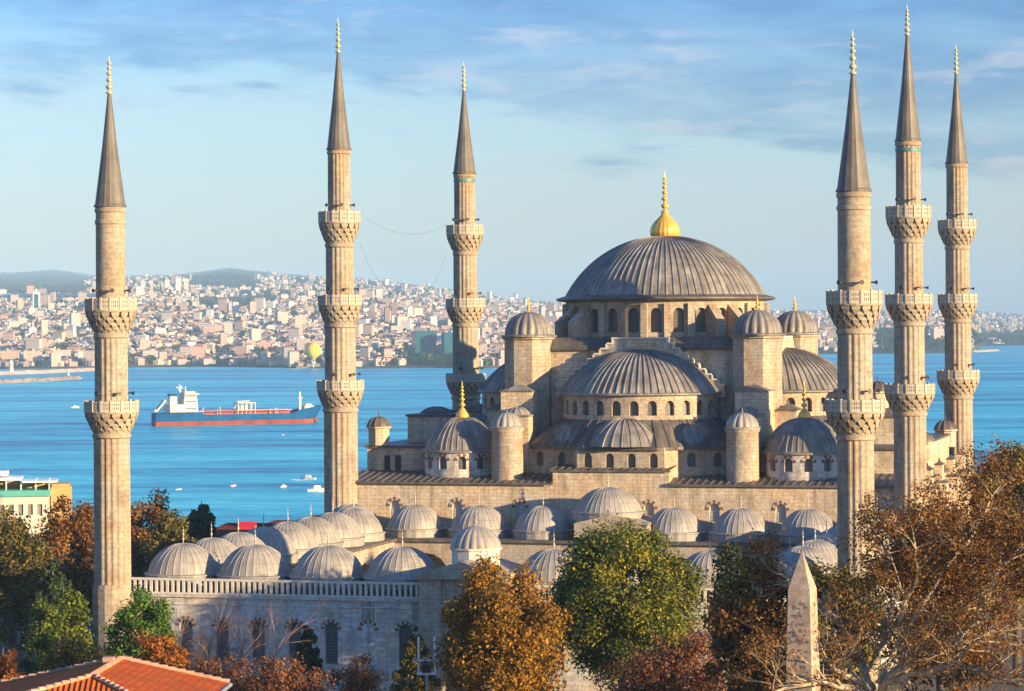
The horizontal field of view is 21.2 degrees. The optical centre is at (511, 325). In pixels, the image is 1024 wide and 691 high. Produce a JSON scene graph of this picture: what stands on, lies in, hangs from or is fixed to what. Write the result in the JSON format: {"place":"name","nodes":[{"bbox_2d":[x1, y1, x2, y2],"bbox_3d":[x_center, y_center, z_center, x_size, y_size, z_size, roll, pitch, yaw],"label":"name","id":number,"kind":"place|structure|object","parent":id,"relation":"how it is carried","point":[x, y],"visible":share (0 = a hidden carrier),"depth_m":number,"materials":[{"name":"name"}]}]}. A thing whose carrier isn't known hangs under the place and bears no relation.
{"place":"outdoors","nodes":[
{"label":"outdoors","id":0,"kind":"place"},
{"bbox_2d":[0,656,232,690],"bbox_3d":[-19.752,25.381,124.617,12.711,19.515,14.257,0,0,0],"label":"tiled roof","id":1,"kind":"structure","parent":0,"point":[116,673],"depth_m":127.95,"materials":[{"name":"tile"}]},
{"bbox_2d":[0,345,1023,530],"bbox_3d":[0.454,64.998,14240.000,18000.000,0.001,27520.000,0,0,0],"label":"sea","id":2,"kind":"structure","parent":0,"point":[46,431],"depth_m":1752.20,"materials":[{"name":"liquid"}]},
{"bbox_2d":[0,376,81,382],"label":"breakwater","id":3,"kind":"object","parent":2,"relation":"in","point":[43,379],"visible":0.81,"depth_m":3378.83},
{"bbox_2d":[0,367,94,374],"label":"breakwater","id":4,"kind":"object","parent":2,"relation":"in","point":[61,370],"visible":0.77,"depth_m":4017.53,"materials":[{"name":"stone"}]},
{"bbox_2d":[8,360,13,371],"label":"lighthouse","id":5,"kind":"object","parent":4,"relation":"on","point":[11,368],"visible":1,"depth_m":3929.22,"materials":[{"name":"white paint"}]},
{"bbox_2d":[151,385,321,425],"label":"cargo ship","id":6,"kind":"object","parent":2,"relation":"on","point":[184,410],"visible":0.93,"depth_m":1827.44,"materials":[{"name":"blue paint"}]},
{"bbox_2d":[301,475,315,479],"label":"motor boat","id":7,"kind":"object","parent":2,"relation":"on","point":[307,477],"visible":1,"depth_m":1165.66,"materials":[{"name":"white plastic"}]},
{"bbox_2d":[307,485,323,491],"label":"motor boat","id":8,"kind":"object","parent":2,"relation":"on","point":[317,488],"visible":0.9,"depth_m":1080.06,"materials":[{"name":"white plastic"}]},
{"bbox_2d":[971,349,999,351],"bbox_3d":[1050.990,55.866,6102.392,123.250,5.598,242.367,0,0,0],"label":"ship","id":9,"kind":"object","parent":2,"relation":"in","point":[988,350],"visible":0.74,"depth_m":6080.48},
{"bbox_2d":[0,268,1023,368],"bbox_3d":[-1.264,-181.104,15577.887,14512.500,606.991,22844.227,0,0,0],"label":"hills","id":10,"kind":"structure","parent":0,"point":[30,279],"depth_m":10605.04,"materials":[{"name":"plant"}]},
{"bbox_2d":[0,351,20,359],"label":"waterfront block","id":11,"kind":"structure","parent":10,"relation":"on","point":[12,355],"depth_m":4601.35,"materials":[{"name":"concrete"}]},
{"bbox_2d":[23,349,39,357],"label":"waterfront block","id":12,"kind":"structure","parent":10,"relation":"on","point":[25,354],"depth_m":4599.53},
{"bbox_2d":[32,288,40,307],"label":"skyscraper","id":13,"kind":"structure","parent":10,"relation":"on","point":[36,297],"depth_m":6451.91,"materials":[{"name":"glass"}]},
{"bbox_2d":[41,320,47,333],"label":"tower block","id":14,"kind":"structure","parent":10,"relation":"on","point":[44,326],"depth_m":5328.34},
{"bbox_2d":[0,293,95,301],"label":"viaduct","id":15,"kind":"object","parent":10,"relation":"on","point":[67,295],"visible":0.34,"depth_m":7110.15,"materials":[{"name":"concrete"}]},
{"bbox_2d":[52,348,70,357],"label":"waterfront block","id":16,"kind":"structure","parent":10,"relation":"on","point":[66,353],"depth_m":4595.17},
{"bbox_2d":[69,312,80,326],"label":"tower block","id":17,"kind":"structure","parent":10,"relation":"on","point":[74,318],"depth_m":5501.15,"materials":[{"name":"concrete"}]},
{"bbox_2d":[143,349,157,358],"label":"waterfront block","id":18,"kind":"structure","parent":10,"relation":"on","point":[151,352],"depth_m":4636.07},
{"bbox_2d":[150,282,152,297],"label":"tower block","id":19,"kind":"structure","parent":10,"relation":"on","point":[151,289],"depth_m":6948.11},
{"bbox_2d":[164,279,169,288],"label":"tower block","id":20,"kind":"structure","parent":10,"relation":"on","point":[166,283],"depth_m":8095.15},
{"bbox_2d":[174,277,180,290],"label":"tower block","id":21,"kind":"structure","parent":10,"relation":"on","point":[177,283],"depth_m":8251.17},
{"bbox_2d":[172,352,186,358],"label":"waterfront block","id":22,"kind":"structure","parent":10,"relation":"on","point":[182,355],"depth_m":4650.28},
{"bbox_2d":[184,278,188,289],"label":"tower block","id":23,"kind":"structure","parent":10,"relation":"on","point":[186,283],"depth_m":8527.41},
{"bbox_2d":[249,301,255,313],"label":"tower block","id":24,"kind":"structure","parent":10,"relation":"on","point":[252,306],"depth_m":6133.92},
{"bbox_2d":[260,351,270,363],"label":"apartment block","id":25,"kind":"structure","parent":10,"relation":"on","point":[264,355],"depth_m":4505.19,"materials":[{"name":"concrete"}]},
{"bbox_2d":[284,345,293,356],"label":"apartment block","id":26,"kind":"structure","parent":10,"relation":"on","point":[287,348],"depth_m":4451.54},
{"bbox_2d":[288,350,298,366],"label":"apartment block","id":27,"kind":"structure","parent":10,"relation":"on","point":[293,356],"depth_m":4378.31,"materials":[{"name":"concrete"}]},
{"bbox_2d":[295,314,305,324],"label":"tower block","id":28,"kind":"structure","parent":10,"relation":"on","point":[300,319],"depth_m":5536.32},
{"bbox_2d":[296,363,321,367],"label":"pier","id":29,"kind":"structure","parent":10,"relation":"on","point":[315,365],"depth_m":4339.90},
{"bbox_2d":[305,343,320,366],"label":"balloon","id":30,"kind":"object","parent":10,"relation":"on","point":[313,350],"visible":1,"depth_m":4291.83,"materials":[{"name":"yellow fabric"}]},
{"bbox_2d":[356,359,361,366],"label":"apartment block","id":31,"kind":"structure","parent":10,"relation":"on","point":[358,362],"depth_m":4288.58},
{"bbox_2d":[359,345,371,358],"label":"apartment block","id":32,"kind":"structure","parent":10,"relation":"on","point":[365,351],"depth_m":4391.05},
{"bbox_2d":[362,359,370,364],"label":"apartment block","id":33,"kind":"structure","parent":10,"relation":"on","point":[366,362],"depth_m":4326.94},
{"bbox_2d":[374,358,381,365],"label":"apartment block","id":34,"kind":"structure","parent":10,"relation":"on","point":[377,361],"depth_m":4313.37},
{"bbox_2d":[384,307,389,322],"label":"tower block","id":35,"kind":"structure","parent":10,"relation":"on","point":[386,314],"depth_m":5823.72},
{"bbox_2d":[384,347,392,357],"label":"apartment block","id":36,"kind":"structure","parent":10,"relation":"on","point":[388,351],"depth_m":4374.61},
{"bbox_2d":[391,302,396,314],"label":"tower block","id":37,"kind":"structure","parent":10,"relation":"on","point":[393,307],"depth_m":5844.19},
{"bbox_2d":[394,316,407,325],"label":"tower block","id":38,"kind":"structure","parent":10,"relation":"on","point":[398,320],"depth_m":5601.67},
{"bbox_2d":[398,358,405,364],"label":"apartment block","id":39,"kind":"structure","parent":10,"relation":"on","point":[402,361],"depth_m":4330.51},
{"bbox_2d":[412,330,435,356],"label":"glass office","id":40,"kind":"structure","parent":10,"relation":"on","point":[424,341],"depth_m":4566.99,"materials":[{"name":"glass"}]},
{"bbox_2d":[441,331,452,356],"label":"glass office","id":41,"kind":"structure","parent":10,"relation":"on","point":[446,342],"depth_m":4537.64,"materials":[{"name":"glass"}]},
{"bbox_2d":[479,342,486,353],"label":"apartment block","id":42,"kind":"structure","parent":10,"relation":"on","point":[484,347],"depth_m":4462.55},
{"bbox_2d":[495,342,503,352],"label":"apartment block","id":43,"kind":"structure","parent":10,"relation":"on","point":[499,346],"depth_m":4465.41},
{"bbox_2d":[496,357,504,365],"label":"apartment block","id":44,"kind":"structure","parent":10,"relation":"on","point":[500,361],"depth_m":4268.95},
{"bbox_2d":[0,271,1023,366],"bbox_3d":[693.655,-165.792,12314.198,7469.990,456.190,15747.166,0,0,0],"label":"city","id":45,"kind":"object","parent":10,"relation":"on","point":[298,333],"visible":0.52,"depth_m":5873.10},
{"bbox_2d":[0,268,1023,365],"bbox_3d":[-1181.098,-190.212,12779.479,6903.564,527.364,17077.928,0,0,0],"label":"woods","id":46,"kind":"object","parent":10,"relation":"on","point":[880,339],"visible":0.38,"depth_m":6170.48,"materials":[{"name":"plant"}]},
{"bbox_2d":[930,328,943,339],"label":"tower block","id":47,"kind":"structure","parent":10,"relation":"on","point":[937,333],"depth_m":6182.13,"materials":[{"name":"concrete"}]},
{"bbox_2d":[0,542,1023,690],"bbox_3d":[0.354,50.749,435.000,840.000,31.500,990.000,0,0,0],"label":"ground","id":48,"kind":"structure","parent":0,"point":[1008,664],"depth_m":280.20,"materials":[{"name":"plant"}]},
{"bbox_2d":[0,647,25,680],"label":"shrub","id":49,"kind":"object","parent":48,"relation":"on","point":[8,664],"visible":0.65,"depth_m":199.44,"materials":[{"name":"orange plant"}]},
{"bbox_2d":[0,504,62,647],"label":"autumn tree","id":50,"kind":"object","parent":48,"relation":"on","point":[19,585],"visible":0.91,"depth_m":298.30,"materials":[{"name":"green plant"}]},
{"bbox_2d":[0,470,71,551],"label":"terrace building","id":51,"kind":"structure","parent":48,"relation":"on","point":[32,498],"depth_m":450.93,"materials":[{"name":"paint"}]},
{"bbox_2d":[18,504,22,514],"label":"window","id":52,"kind":"structure","parent":51,"relation":"in","point":[20,507],"depth_m":450.70,"materials":[{"name":"grey glass"}]},
{"bbox_2d":[28,504,32,514],"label":"window","id":53,"kind":"structure","parent":51,"relation":"in","point":[30,506],"depth_m":450.92,"materials":[{"name":"grey glass"}]},
{"bbox_2d":[37,504,41,514],"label":"window","id":54,"kind":"structure","parent":51,"relation":"in","point":[39,506],"depth_m":451.14,"materials":[{"name":"grey glass"}]},
{"bbox_2d":[15,557,88,674],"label":"cedar tree","id":55,"kind":"object","parent":48,"relation":"on","point":[52,582],"visible":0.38,"depth_m":261.18,"materials":[{"name":"green plant"}]},
{"bbox_2d":[34,494,93,624],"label":"autumn tree","id":56,"kind":"object","parent":48,"relation":"on","point":[78,529],"visible":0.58,"depth_m":315.75,"materials":[{"name":"brown plant"}]},
{"bbox_2d":[26,585,102,670],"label":"shrub","id":57,"kind":"object","parent":48,"relation":"on","point":[53,622],"visible":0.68,"depth_m":237.04,"materials":[{"name":"green plant"}]},
{"bbox_2d":[28,631,115,674],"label":"shrub","id":58,"kind":"object","parent":48,"relation":"on","point":[70,656],"visible":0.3,"depth_m":204.41,"materials":[{"name":"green plant"}]},
{"bbox_2d":[84,59,138,659],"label":"minaret","id":59,"kind":"object","parent":48,"relation":"on","point":[111,411],"visible":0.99,"depth_m":262.03,"materials":[{"name":"stone"}]},
{"bbox_2d":[99,584,183,656],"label":"shrub","id":60,"kind":"object","parent":48,"relation":"on","point":[142,613],"visible":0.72,"depth_m":241.91,"materials":[{"name":"green plant"}]},
{"bbox_2d":[131,488,182,585],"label":"autumn tree","id":61,"kind":"object","parent":48,"relation":"on","point":[139,530],"visible":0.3,"depth_m":343.67,"materials":[{"name":"brown plant"}]},
{"bbox_2d":[129,630,191,669],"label":"shrub","id":62,"kind":"object","parent":48,"relation":"on","point":[157,647],"visible":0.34,"depth_m":214.46,"materials":[{"name":"orange plant"}]},
{"bbox_2d":[138,508,196,582],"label":"autumn tree","id":63,"kind":"object","parent":48,"relation":"on","point":[165,532],"visible":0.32,"depth_m":334.17,"materials":[{"name":"green plant"}]},
{"bbox_2d":[177,519,191,539],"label":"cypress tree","id":64,"kind":"object","parent":48,"relation":"on","point":[187,532],"visible":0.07,"depth_m":350.11,"materials":[{"name":"green plant"}]},
{"bbox_2d":[135,582,234,670],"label":"bare tree","id":65,"kind":"object","parent":48,"relation":"on","point":[192,650],"visible":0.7,"depth_m":243.82,"materials":[{"name":"brown plant"}]},
{"bbox_2d":[187,500,217,541],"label":"pine tree","id":66,"kind":"object","parent":48,"relation":"on","point":[201,519],"visible":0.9,"depth_m":364.10,"materials":[{"name":"green plant"}]},
{"bbox_2d":[190,529,247,537],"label":"shore house","id":67,"kind":"structure","parent":48,"relation":"on","point":[220,533],"depth_m":408.61,"materials":[{"name":"tile"}]},
{"bbox_2d":[186,648,257,690],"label":"shrub","id":68,"kind":"object","parent":48,"relation":"on","point":[216,668],"visible":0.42,"depth_m":211.46,"materials":[{"name":"brown plant"}]},
{"bbox_2d":[173,572,304,678],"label":"bare tree","id":69,"kind":"object","parent":48,"relation":"on","point":[229,641],"visible":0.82,"depth_m":246.44,"materials":[{"name":"brown plant"}]},
{"bbox_2d":[216,523,276,528],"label":"shore house","id":70,"kind":"structure","parent":48,"relation":"on","point":[230,526],"depth_m":438.67,"materials":[{"name":"tile"}]},
{"bbox_2d":[239,522,256,529],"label":"awning","id":71,"kind":"object","parent":48,"relation":"on","point":[246,525],"visible":0.42,"depth_m":431.84,"materials":[{"name":"red fabric"}]},
{"bbox_2d":[179,577,338,682],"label":"bare tree","id":72,"kind":"object","parent":48,"relation":"on","point":[258,646],"visible":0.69,"depth_m":244.60,"materials":[{"name":"brown plant"}]},
{"bbox_2d":[226,652,335,690],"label":"shrub","id":73,"kind":"object","parent":48,"relation":"on","point":[276,676],"visible":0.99,"depth_m":204.53,"materials":[{"name":"brown plant"}]},
{"bbox_2d":[268,520,295,522],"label":"shore house","id":74,"kind":"structure","parent":48,"relation":"on","point":[276,521],"depth_m":451.39,"materials":[{"name":"tile"}]},
{"bbox_2d":[291,625,325,690],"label":"conifer","id":75,"kind":"object","parent":48,"relation":"on","point":[310,656],"visible":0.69,"depth_m":247.64,"materials":[{"name":"green plant"}]},
{"bbox_2d":[317,22,363,512],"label":"minaret","id":76,"kind":"object","parent":48,"relation":"on","point":[340,389],"visible":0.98,"depth_m":328.51,"materials":[{"name":"stone"}]},
{"bbox_2d":[325,652,387,690],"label":"shrub","id":77,"kind":"object","parent":48,"relation":"on","point":[364,680],"visible":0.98,"depth_m":229.67,"materials":[{"name":"brown plant"}]},
{"bbox_2d":[389,625,442,690],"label":"conifer","id":78,"kind":"object","parent":48,"relation":"on","point":[408,666],"visible":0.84,"depth_m":239.39,"materials":[{"name":"green plant"}]},
{"bbox_2d":[412,637,438,690],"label":"floodlight mast","id":79,"kind":"object","parent":48,"relation":"on","point":[426,670],"visible":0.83,"depth_m":211.91,"materials":[{"name":"metal"}]},
{"bbox_2d":[446,62,485,408],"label":"minaret","id":80,"kind":"object","parent":48,"relation":"on","point":[465,306],"visible":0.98,"depth_m":382.26,"materials":[{"name":"stone"}]},
{"bbox_2d":[426,551,573,690],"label":"autumn tree","id":81,"kind":"object","parent":48,"relation":"on","point":[509,636],"visible":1,"depth_m":203.26,"materials":[{"name":"orange plant"}]},
{"bbox_2d":[130,474,915,690],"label":"courtyard","id":82,"kind":"structure","parent":48,"relation":"on","point":[391,597],"depth_m":260.94,"materials":[{"name":"stone"}]},
{"bbox_2d":[181,620,192,659],"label":"window","id":83,"kind":"structure","parent":82,"relation":"in","point":[187,627],"depth_m":261.80,"materials":[{"name":"metal"}]},
{"bbox_2d":[217,620,228,660],"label":"window","id":84,"kind":"structure","parent":82,"relation":"in","point":[224,633],"depth_m":260.84,"materials":[{"name":"glass"}]},
{"bbox_2d":[253,621,264,661],"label":"window","id":85,"kind":"structure","parent":82,"relation":"in","point":[259,624],"depth_m":259.89,"materials":[{"name":"glass"}]},
{"bbox_2d":[289,622,300,660],"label":"window","id":86,"kind":"structure","parent":82,"relation":"in","point":[292,647],"depth_m":259.00,"materials":[{"name":"glass"}]},
{"bbox_2d":[326,623,337,663],"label":"window","id":87,"kind":"structure","parent":82,"relation":"in","point":[331,641],"depth_m":257.99,"materials":[{"name":"metal"}]},
{"bbox_2d":[400,624,411,662],"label":"window","id":88,"kind":"structure","parent":82,"relation":"in","point":[405,630],"depth_m":256.17,"materials":[{"name":"metal"}]},
{"bbox_2d":[552,630,563,669],"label":"window","id":89,"kind":"structure","parent":82,"relation":"in","point":[559,662],"depth_m":252.20,"materials":[{"name":"metal"}]},
{"bbox_2d":[707,633,719,669],"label":"window","id":90,"kind":"structure","parent":82,"relation":"in","point":[710,644],"depth_m":248.54,"materials":[{"name":"metal"}]},
{"bbox_2d":[544,511,709,690],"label":"broadleaf tree","id":91,"kind":"object","parent":48,"relation":"on","point":[602,631],"visible":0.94,"depth_m":234.97,"materials":[{"name":"green plant"}]},
{"bbox_2d":[591,620,732,690],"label":"autumn tree","id":92,"kind":"object","parent":48,"relation":"on","point":[678,678],"visible":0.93,"depth_m":183.81,"materials":[{"name":"brown plant"}]},
{"bbox_2d":[355,171,969,589],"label":"mosque","id":93,"kind":"structure","parent":48,"relation":"on","point":[661,367],"depth_m":329.03,"materials":[{"name":"stone"}]},
{"bbox_2d":[384,455,400,469],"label":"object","id":94,"kind":"structure","parent":93,"relation":"in","point":[386,457],"depth_m":335.75,"materials":[{"name":"glass"}]},
{"bbox_2d":[391,500,399,516],"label":"grille window","id":95,"kind":"structure","parent":93,"relation":"in","point":[395,506],"depth_m":328.61,"materials":[{"name":"paint"}]},
{"bbox_2d":[453,501,461,518],"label":"grille window","id":96,"kind":"structure","parent":93,"relation":"in","point":[457,506],"depth_m":326.61,"materials":[{"name":"paint"}]},
{"bbox_2d":[516,502,524,518],"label":"grille window","id":97,"kind":"structure","parent":93,"relation":"in","point":[520,507],"depth_m":324.55,"materials":[{"name":"paint"}]},
{"bbox_2d":[539,452,543,464],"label":"window","id":98,"kind":"structure","parent":93,"relation":"in","point":[541,462],"depth_m":329.82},
{"bbox_2d":[561,452,565,464],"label":"window","id":99,"kind":"structure","parent":93,"relation":"in","point":[563,458],"depth_m":328.05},
{"bbox_2d":[585,453,591,466],"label":"window","id":100,"kind":"structure","parent":93,"relation":"in","point":[588,458],"depth_m":323.99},
{"bbox_2d":[606,453,613,467],"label":"window","id":101,"kind":"structure","parent":93,"relation":"in","point":[609,459],"depth_m":323.36,"materials":[{"name":"glass"}]},
{"bbox_2d":[628,453,635,467],"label":"window","id":102,"kind":"structure","parent":93,"relation":"in","point":[631,458],"depth_m":322.65,"materials":[{"name":"glass"}]},
{"bbox_2d":[644,503,653,515],"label":"grille window","id":103,"kind":"structure","parent":93,"relation":"in","point":[649,508],"depth_m":320.45,"materials":[{"name":"paint"}]},
{"bbox_2d":[650,454,657,467],"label":"window","id":104,"kind":"structure","parent":93,"relation":"in","point":[653,458],"depth_m":321.94,"materials":[{"name":"glass"}]},
{"bbox_2d":[687,453,694,466],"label":"window","id":105,"kind":"structure","parent":93,"relation":"in","point":[691,457],"depth_m":323.99,"materials":[{"name":"glass"}]},
{"bbox_2d":[710,503,719,521],"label":"grille window","id":106,"kind":"structure","parent":93,"relation":"in","point":[714,508],"depth_m":318.50,"materials":[{"name":"paint"}]},
{"bbox_2d":[714,452,721,465],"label":"window","id":107,"kind":"structure","parent":93,"relation":"in","point":[717,457],"depth_m":324.23,"materials":[{"name":"glass"}]},
{"bbox_2d":[776,504,785,521],"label":"grille window","id":108,"kind":"structure","parent":93,"relation":"in","point":[780,510],"depth_m":316.49,"materials":[{"name":"paint"}]},
{"bbox_2d":[706,541,761,658],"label":"cypress tree","id":109,"kind":"object","parent":48,"relation":"on","point":[717,588],"visible":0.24,"depth_m":221.54,"materials":[{"name":"green plant"}]},
{"bbox_2d":[700,566,791,690],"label":"autumn tree","id":110,"kind":"object","parent":48,"relation":"on","point":[738,613],"visible":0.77,"depth_m":165.26,"materials":[{"name":"brown plant"}]},
{"bbox_2d":[724,648,827,690],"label":"autumn tree","id":111,"kind":"object","parent":48,"relation":"on","point":[784,682],"visible":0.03,"depth_m":174.10,"materials":[{"name":"brown plant"}]},
{"bbox_2d":[786,551,819,690],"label":"obelisk","id":112,"kind":"object","parent":48,"relation":"on","point":[802,618],"visible":0.98,"depth_m":155.44,"materials":[{"name":"stone"}]},
{"bbox_2d":[782,557,895,690],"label":"autumn tree","id":113,"kind":"object","parent":48,"relation":"on","point":[825,580],"visible":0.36,"depth_m":198.51,"materials":[{"name":"brown plant"}]},
{"bbox_2d":[825,30,884,688],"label":"minaret","id":114,"kind":"object","parent":48,"relation":"on","point":[854,411],"visible":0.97,"depth_m":243.85,"materials":[{"name":"stone"}]},
{"bbox_2d":[702,432,1023,690],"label":"plane tree","id":115,"kind":"object","parent":48,"relation":"on","point":[903,559],"visible":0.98,"depth_m":158.36,"materials":[{"name":"brown plant"}]},
{"bbox_2d":[884,9,934,600],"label":"minaret","id":116,"kind":"object","parent":48,"relation":"on","point":[909,392],"visible":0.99,"depth_m":310.80,"materials":[{"name":"stone"}]},
{"bbox_2d":[862,504,1018,690],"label":"autumn tree","id":117,"kind":"object","parent":48,"relation":"on","point":[952,581],"visible":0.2,"depth_m":201.54,"materials":[{"name":"brown plant"}]},
{"bbox_2d":[937,49,979,565],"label":"minaret","id":118,"kind":"object","parent":48,"relation":"on","point":[958,378],"visible":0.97,"depth_m":364.50,"materials":[{"name":"stone"}]},
{"bbox_2d":[965,438,1023,684],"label":"autumn tree","id":119,"kind":"object","parent":48,"relation":"on","point":[1014,453],"visible":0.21,"depth_m":263.04,"materials":[{"name":"orange-brown autumn leaves"},{"name":"pale grey-brown bark"}]},
{"bbox_2d":[0,0,1023,313],"label":"sky","id":120,"kind":"structure","parent":0,"point":[579,111],"materials":[{"name":"blue"}]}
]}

